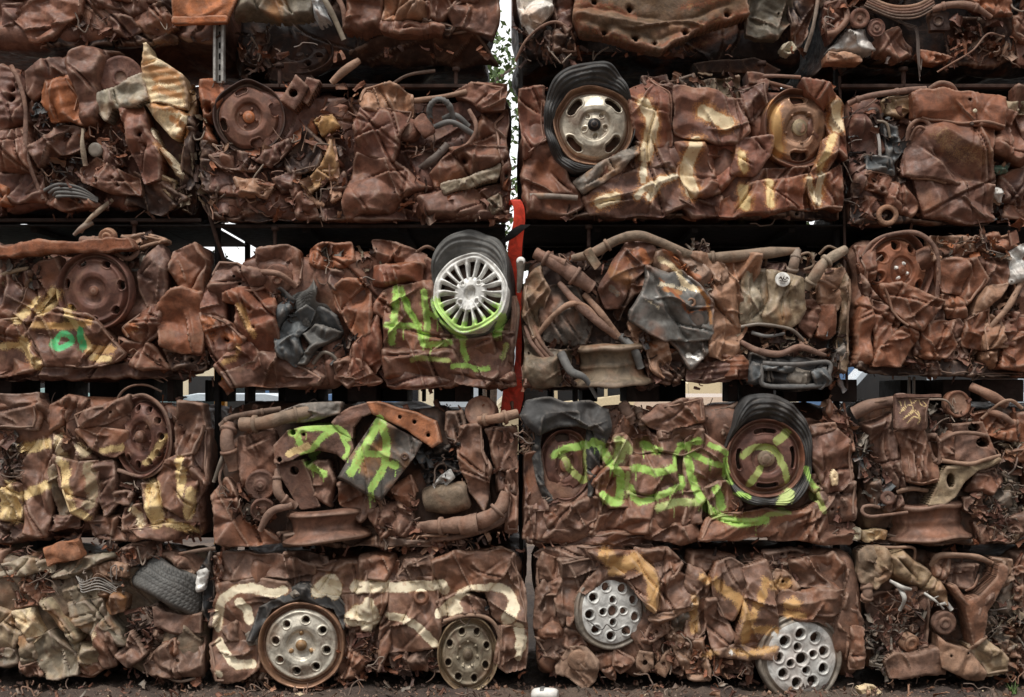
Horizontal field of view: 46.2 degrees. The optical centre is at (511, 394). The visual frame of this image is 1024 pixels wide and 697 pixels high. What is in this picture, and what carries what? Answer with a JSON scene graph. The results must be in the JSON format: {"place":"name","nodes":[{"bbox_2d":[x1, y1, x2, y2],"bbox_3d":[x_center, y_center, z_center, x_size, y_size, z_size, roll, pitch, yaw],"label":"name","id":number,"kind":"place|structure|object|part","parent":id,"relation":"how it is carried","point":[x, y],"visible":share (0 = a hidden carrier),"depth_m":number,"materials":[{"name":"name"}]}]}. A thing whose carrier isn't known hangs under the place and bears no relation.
{"place":"outdoors","nodes":[
{"label":"outdoors","id":0,"kind":"place"},
{"bbox_2d":[196,0,814,283],"label":"sky","id":1,"kind":"structure","parent":0,"point":[235,254],"materials":[{"name":"white"}]},
{"bbox_2d":[0,538,1023,696],"bbox_3d":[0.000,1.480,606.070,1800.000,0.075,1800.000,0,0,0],"label":"ground","id":2,"kind":"structure","parent":0,"point":[116,678],"depth_m":6.11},
{"bbox_2d":[40,383,167,401],"bbox_3d":[-6.600,0.525,15.070,4.600,1.900,1.920,0,0,-6],"label":"parked car","id":3,"kind":"object","parent":2,"relation":"on","point":[42,387],"depth_m":14.30,"materials":[{"name":"paint"}]},
{"bbox_3d":[-6.356,-0.005,14.254,3.542,0.560,0.062,0,0,-6],"label":"side window","id":4,"kind":"part","parent":3,"relation":"part of","materials":[{"name":"black glass"}]},
{"bbox_2d":[0,537,237,688],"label":"crushed car bale","id":5,"kind":"object","parent":2,"relation":"on","point":[77,607],"visible":0.98,"depth_m":6.00,"materials":[{"name":"metal"}]},
{"bbox_2d":[0,384,233,547],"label":"crushed car bale","id":6,"kind":"object","parent":5,"relation":"on","point":[134,467],"visible":0.98,"depth_m":6.00,"materials":[{"name":"metal"}]},
{"bbox_2d":[0,220,214,382],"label":"crushed car bale","id":7,"kind":"object","parent":6,"relation":"on","point":[99,308],"visible":0.98,"depth_m":5.99,"materials":[{"name":"metal"}]},
{"bbox_2d":[0,42,224,232],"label":"crushed car bale","id":8,"kind":"object","parent":7,"relation":"on","point":[89,133],"visible":0.98,"depth_m":6.01,"materials":[{"name":"metal"}]},
{"bbox_2d":[0,0,241,85],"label":"crushed car bale","id":9,"kind":"object","parent":8,"relation":"on","point":[32,32],"visible":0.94,"depth_m":6.04,"materials":[{"name":"metal"}]},
{"bbox_2d":[171,0,237,25],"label":"steel plate","id":10,"kind":"object","parent":9,"relation":"attached to","point":[199,12],"visible":1,"depth_m":5.96,"materials":[{"name":"brown metal"}]},
{"bbox_2d":[214,369,226,543],"bbox_3d":[-1.862,0.605,7.670,0.180,1.740,0.180,0,0,0],"label":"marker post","id":11,"kind":"object","parent":2,"relation":"on","point":[224,403],"depth_m":7.63,"materials":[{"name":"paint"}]},
{"bbox_2d":[183,393,277,408],"bbox_3d":[-4.000,0.725,16.570,4.300,1.500,1.770,0,0,6],"label":"parked car","id":12,"kind":"object","parent":2,"relation":"on","point":[240,399],"depth_m":15.75,"materials":[{"name":"paint"}]},
{"bbox_3d":[-3.777,0.295,15.775,2.322,0.440,0.062,0,0,6],"label":"side window","id":13,"kind":"part","parent":12,"relation":"part of","materials":[{"name":"glass"}]},
{"bbox_2d":[236,387,382,401],"bbox_3d":[-4.200,0.550,23.070,4.500,1.850,1.920,0,0,-9],"label":"parked car","id":14,"kind":"object","parent":2,"relation":"on","point":[240,390],"depth_m":22.14,"materials":[{"name":"paint"}]},
{"bbox_3d":[-3.919,0.020,22.267,3.465,0.510,0.062,0,0,-9],"label":"side window","id":15,"kind":"part","parent":14,"relation":"part of","materials":[{"name":"black glass"}]},
{"bbox_2d":[203,532,528,689],"bbox_3d":[-0.736,1.121,6.469,1.640,0.754,1.090,0,0,0],"label":"crushed car bale","id":16,"kind":"object","parent":2,"relation":"on","point":[315,615],"visible":0.99,"depth_m":6.01,"materials":[{"name":"metal"}]},
{"bbox_2d":[210,396,521,554],"bbox_3d":[-0.731,0.409,6.469,1.566,0.812,1.209,0,0,0],"label":"crushed car bale","id":17,"kind":"object","parent":16,"relation":"on","point":[412,475],"visible":1,"depth_m":6.00,"materials":[{"name":"metal"}]},
{"bbox_2d":[199,229,525,395],"bbox_3d":[-0.750,-0.415,6.441,1.637,0.835,1.148,0,0,0],"label":"crushed car bale","id":18,"kind":"object","parent":17,"relation":"on","point":[381,313],"visible":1,"depth_m":6.00,"materials":[{"name":"metal"}]},
{"bbox_2d":[199,74,515,226],"bbox_3d":[-0.781,-1.228,6.482,1.602,0.769,1.126,0,0,0],"label":"crushed car bale","id":19,"kind":"object","parent":18,"relation":"on","point":[299,151],"visible":0.98,"depth_m":6.02,"materials":[{"name":"metal"}]},
{"bbox_2d":[213,25,224,82],"bbox_3d":[-1.476,-1.775,6.048,0.054,0.400,0.045,0,0,0],"label":"upright post","id":20,"kind":"object","parent":19,"relation":"on","point":[219,60],"visible":0.7,"depth_m":6.04,"materials":[{"name":"metal"}]},
{"bbox_2d":[234,0,500,84],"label":"crushed car bale","id":21,"kind":"object","parent":19,"relation":"on","point":[333,42],"visible":0.95,"depth_m":6.13,"materials":[{"name":"metal"}]},
{"bbox_2d":[500,200,530,412],"bbox_3d":[0.007,-0.443,6.099,0.175,1.076,0.169,0,0,0],"label":"red strap","id":22,"kind":"object","parent":19,"relation":"hanging from","point":[514,238],"visible":0.77,"depth_m":6.14,"materials":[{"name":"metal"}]},
{"bbox_2d":[483,10,527,404],"bbox_3d":[-0.778,-3.717,23.325,5.292,10.397,6.695,0,0,14],"label":"tree","id":23,"kind":"object","parent":2,"relation":"on","point":[496,74],"visible":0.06,"depth_m":23.05,"materials":[{"name":"green plant"}]},
{"bbox_2d":[0,20,1023,678],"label":"storage rack","id":24,"kind":"object","parent":2,"relation":"on","point":[578,238],"visible":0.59,"depth_m":6.27,"materials":[{"name":"metal"}]},
{"bbox_2d":[517,61,847,226],"bbox_3d":[0.852,-1.257,6.466,1.652,0.818,1.096,0,0,0],"label":"crushed car bale","id":25,"kind":"object","parent":24,"relation":"on","point":[678,148],"visible":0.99,"depth_m":6.00,"materials":[{"name":"metal"}]},
{"bbox_2d":[511,0,819,96],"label":"crushed car bale","id":26,"kind":"object","parent":25,"relation":"on","point":[632,41],"visible":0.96,"depth_m":6.05,"materials":[{"name":"metal"}]},
{"bbox_2d":[0,673,1023,696],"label":"grit","id":27,"kind":"object","parent":2,"relation":"on","point":[715,692],"visible":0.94,"depth_m":5.92,"materials":[{"name":"brown gravel"}]},
{"bbox_2d":[531,686,558,696],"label":"crushed can","id":28,"kind":"object","parent":2,"relation":"on","point":[542,691],"visible":1,"depth_m":5.87,"materials":[{"name":"metal"}]},
{"bbox_2d":[497,382,688,455],"bbox_3d":[1.300,0.575,25.070,4.600,1.800,1.920,0,0,-3],"label":"parked car","id":29,"kind":"object","parent":2,"relation":"on","point":[607,396],"visible":0.01,"depth_m":24.20,"materials":[{"name":"paint"}]},
{"bbox_3d":[1.503,0.045,24.243,3.542,0.460,0.062,0,0,-3],"label":"side window","id":30,"kind":"part","parent":29,"relation":"part of","materials":[{"name":"black glass"}]},
{"bbox_2d":[634,394,722,409],"bbox_3d":[3.000,0.725,20.570,1.770,1.500,4.300,0,0,21],"label":"parked car","id":31,"kind":"object","parent":2,"relation":"on","point":[707,398],"depth_m":20.16,"materials":[{"name":"paint"}]},
{"bbox_2d":[531,540,865,694],"bbox_3d":[0.936,1.137,6.453,1.677,0.800,1.123,0,0,0],"label":"crushed car bale","id":32,"kind":"object","parent":2,"relation":"on","point":[781,618],"visible":0.99,"depth_m":5.99,"materials":[{"name":"metal"}]},
{"bbox_2d":[514,393,861,548],"bbox_3d":[0.882,0.400,6.451,1.758,0.816,1.127,0,0,0],"label":"crushed car bale","id":33,"kind":"object","parent":32,"relation":"on","point":[686,471],"visible":1,"depth_m":5.99,"materials":[{"name":"metal"}]},
{"bbox_2d":[520,230,851,398],"bbox_3d":[0.873,-0.399,6.477,1.670,0.835,1.196,0,0,0],"label":"crushed car bale","id":34,"kind":"object","parent":33,"relation":"on","point":[641,312],"visible":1,"depth_m":5.98,"materials":[{"name":"metal"}]},
{"bbox_2d":[855,683,880,694],"bbox_3d":[1.774,1.474,5.961,0.128,0.075,0.080,0,0,0],"label":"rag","id":35,"kind":"object","parent":2,"relation":"on","point":[862,688],"visible":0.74,"depth_m":5.95,"materials":[{"name":"beige fabric"}]},
{"bbox_2d":[829,537,1023,687],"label":"crushed car bale","id":36,"kind":"object","parent":2,"relation":"on","point":[957,611],"visible":0.95,"depth_m":6.01,"materials":[{"name":"metal"}]},
{"bbox_2d":[841,382,1023,548],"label":"crushed car bale","id":37,"kind":"object","parent":36,"relation":"on","point":[948,469],"visible":0.99,"depth_m":6.00,"materials":[{"name":"metal"}]},
{"bbox_2d":[832,219,1023,384],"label":"crushed car bale","id":38,"kind":"object","parent":37,"relation":"on","point":[935,307],"visible":0.98,"depth_m":5.99,"materials":[{"name":"metal"}]},
{"bbox_2d":[814,80,1023,231],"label":"crushed car bale","id":39,"kind":"object","parent":38,"relation":"on","point":[936,154],"visible":0.95,"depth_m":6.00,"materials":[{"name":"metal"}]},
{"bbox_2d":[786,0,1023,87],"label":"crushed car bale","id":40,"kind":"object","parent":39,"relation":"on","point":[951,41],"visible":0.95,"depth_m":6.08,"materials":[{"name":"metal"}]},
{"bbox_2d":[840,369,1023,409],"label":"parked car","id":41,"kind":"object","parent":2,"relation":"on","point":[867,386],"visible":0.02,"depth_m":14.95,"materials":[{"name":"paint"}]},
{"bbox_3d":[5.799,-0.005,14.717,3.696,0.560,0.062,0,0,11],"label":"side window","id":42,"kind":"part","parent":41,"relation":"part of","materials":[{"name":"black glass"}]},
{"bbox_2d":[1007,682,1017,693],"bbox_3d":[2.470,1.444,5.930,0.056,0.062,0.077,0,0,41],"label":"grass tuft","id":43,"kind":"object","parent":2,"relation":"on","point":[1014,690],"visible":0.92,"depth_m":5.93,"materials":[{"name":"green plant"}]},
{"bbox_2d":[183,347,854,406],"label":"warehouse","id":44,"kind":"structure","parent":0,"point":[196,385],"depth_m":46.00,"materials":[{"name":"paint"}]},
{"bbox_2d":[189,376,213,394],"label":"window","id":45,"kind":"structure","parent":44,"relation":"in","point":[197,385],"depth_m":46.00,"materials":[{"name":"grey glass"}]},
{"bbox_2d":[413,390,417,400],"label":"window","id":46,"kind":"structure","parent":44,"relation":"in","point":[415,392],"depth_m":46.00,"materials":[{"name":"grey glass"}]},
{"bbox_2d":[440,347,515,406],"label":"roller door","id":47,"kind":"structure","parent":44,"relation":"in","point":[453,404],"depth_m":46.00,"materials":[{"name":"paint"}]},
{"bbox_2d":[688,382,720,393],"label":"roller door","id":48,"kind":"structure","parent":44,"relation":"in","point":[713,388],"depth_m":46.00,"materials":[{"name":"paint"}]},
{"bbox_2d":[807,367,854,404],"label":"roller door","id":49,"kind":"structure","parent":44,"relation":"in","point":[850,369],"depth_m":46.00,"materials":[{"name":"paint"}]}
]}

